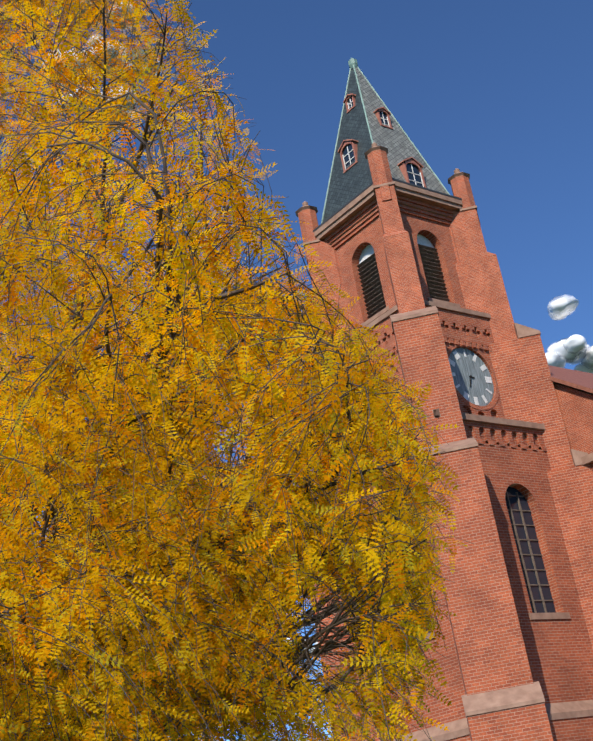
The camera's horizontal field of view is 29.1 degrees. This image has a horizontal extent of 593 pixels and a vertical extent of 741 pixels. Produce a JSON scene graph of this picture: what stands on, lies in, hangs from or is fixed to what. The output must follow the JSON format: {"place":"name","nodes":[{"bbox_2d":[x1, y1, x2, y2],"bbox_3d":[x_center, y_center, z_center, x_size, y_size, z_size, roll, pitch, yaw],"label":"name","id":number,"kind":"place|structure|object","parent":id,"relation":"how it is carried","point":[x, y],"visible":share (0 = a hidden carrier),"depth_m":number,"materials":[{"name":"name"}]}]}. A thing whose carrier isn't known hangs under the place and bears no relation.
{"place":"outdoors","nodes":[
{"label":"outdoors","id":0,"kind":"place"},
{"bbox_2d":[6,0,162,133],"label":"cloud","id":1,"kind":"structure","parent":0,"point":[124,60],"depth_m":2095.18,"materials":[{"name":"white"}]},
{"bbox_2d":[0,0,473,740],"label":"honey locust","id":2,"kind":"object","parent":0,"point":[184,562],"depth_m":8.96},
{"bbox_2d":[0,0,592,740],"label":"sky","id":3,"kind":"structure","parent":0,"point":[499,93],"materials":[{"name":"blue"}]},
{"bbox_2d":[282,635,317,652],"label":"cloud","id":4,"kind":"structure","parent":0,"point":[304,648],"depth_m":1449.69,"materials":[{"name":"white"}]},
{"bbox_2d":[338,94,425,187],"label":"dormer window frames","id":5,"kind":"structure","parent":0,"point":[404,162],"depth_m":58.60,"materials":[{"name":"brown wood"}]},
{"bbox_2d":[343,97,422,186],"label":"dormer windows","id":6,"kind":"structure","parent":5,"relation":"in","point":[408,168],"depth_m":58.40,"materials":[{"name":"black glass"}]},
{"bbox_2d":[342,98,423,186],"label":"window muntins","id":7,"kind":"object","parent":6,"relation":"attached to","point":[413,173],"visible":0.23,"depth_m":58.65,"materials":[{"name":"white wood"}]},
{"bbox_2d":[313,178,461,231],"bbox_3d":[4.668,-7.704,58.392,6.100,0.100,6.100,8,-29,-37],"label":"tower gutter","id":8,"kind":"object","parent":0,"point":[343,206],"visible":0.17,"depth_m":56.33,"materials":[{"name":"brown metal"}]},
{"bbox_2d":[336,212,465,327],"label":"belfry wall","id":9,"kind":"structure","parent":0,"point":[437,235],"depth_m":55.86,"materials":[{"name":"red brick"}]},
{"bbox_2d":[341,306,504,427],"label":"clock stage wall","id":10,"kind":"structure","parent":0,"point":[453,323],"depth_m":53.18,"materials":[{"name":"red brick"}]},
{"bbox_2d":[359,234,491,404],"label":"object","id":11,"kind":"structure","parent":0,"point":[367,251],"depth_m":53.29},
{"bbox_2d":[322,194,546,486],"bbox_3d":[5.830,-1.115,55.574,8.100,13.420,8.100,8,-29,-37],"label":"decorative brick trim","id":12,"kind":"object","parent":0,"point":[361,219],"visible":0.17,"depth_m":55.58,"materials":[{"name":"red brick"}]},
{"bbox_2d":[307,313,592,740],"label":"corner buttresses","id":13,"kind":"structure","parent":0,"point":[489,643],"depth_m":46.07,"materials":[{"name":"brick"}]},
{"bbox_2d":[379,363,402,425],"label":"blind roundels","id":14,"kind":"object","parent":13,"relation":"on","point":[397,374],"depth_m":52.28,"materials":[{"name":"brick"}]},
{"bbox_2d":[298,149,516,370],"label":"tower buttresses","id":15,"kind":"structure","parent":13,"relation":"on","point":[480,279],"depth_m":55.55,"materials":[{"name":"brick"}]},
{"bbox_2d":[407,487,555,635],"bbox_3d":[7.629,9.087,51.211,7.140,5.700,7.140,8,-29,-37],"label":"tower window glass","id":16,"kind":"object","parent":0,"point":[542,575],"visible":0.27,"depth_m":48.83,"materials":[{"name":"black glass"}]},
{"bbox_2d":[446,716,592,740],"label":"tower plinth","id":17,"kind":"structure","parent":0,"point":[576,729],"depth_m":44.85,"materials":[{"name":"red brick"}]},
{"bbox_2d":[347,421,592,732],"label":"tower wall","id":18,"kind":"structure","parent":17,"relation":"on","point":[559,652],"depth_m":47.64,"materials":[{"name":"red brick"}]},
{"bbox_2d":[314,180,592,740],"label":"stone ledges","id":19,"kind":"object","parent":18,"relation":"attached to","point":[554,711],"depth_m":52.05,"materials":[{"name":"brown stone"}]},
{"bbox_2d":[357,244,553,631],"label":"tower louvres","id":20,"kind":"object","parent":18,"relation":"in","point":[371,285],"visible":0.31,"depth_m":55.39,"materials":[{"name":"black wood"}]},
{"bbox_2d":[545,295,592,372],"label":"cloud","id":21,"kind":"structure","parent":0,"point":[574,349],"depth_m":1715.28,"materials":[{"name":"white"}]},
{"label":"ground","id":22,"kind":"structure","parent":0,"visible":0},
{"bbox_2d":[295,142,587,739],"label":"buttress caps","id":23,"kind":"object","parent":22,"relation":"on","point":[502,699],"visible":0.42,"depth_m":46.07,"materials":[{"name":"brown stone"}]},
{"bbox_2d":[321,58,449,222],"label":"spire ridge trim","id":24,"kind":"structure","parent":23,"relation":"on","point":[352,63],"depth_m":60.38,"materials":[{"name":"metal"}]},
{"bbox_2d":[322,67,447,222],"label":"spire roof","id":25,"kind":"structure","parent":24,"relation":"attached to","point":[350,184],"depth_m":58.82,"materials":[{"name":"grey tile"}]},
{"bbox_2d":[449,348,493,405],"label":"clock faces","id":26,"kind":"object","parent":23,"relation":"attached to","point":[464,369],"visible":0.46,"depth_m":52.53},
{"bbox_2d":[553,381,592,473],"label":"nave walls","id":27,"kind":"structure","parent":22,"relation":"on","point":[576,407],"depth_m":51.82,"materials":[{"name":"red brick"}]},
{"bbox_2d":[548,365,592,393],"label":"church roof","id":28,"kind":"structure","parent":27,"relation":"on","point":[579,380],"depth_m":55.47,"materials":[{"name":"brown tile"}]},
{"bbox_2d":[581,452,592,464],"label":"nave cornice","id":29,"kind":"structure","parent":27,"relation":"attached to","point":[587,459],"depth_m":50.82,"materials":[{"name":"brown stone"}]}
]}

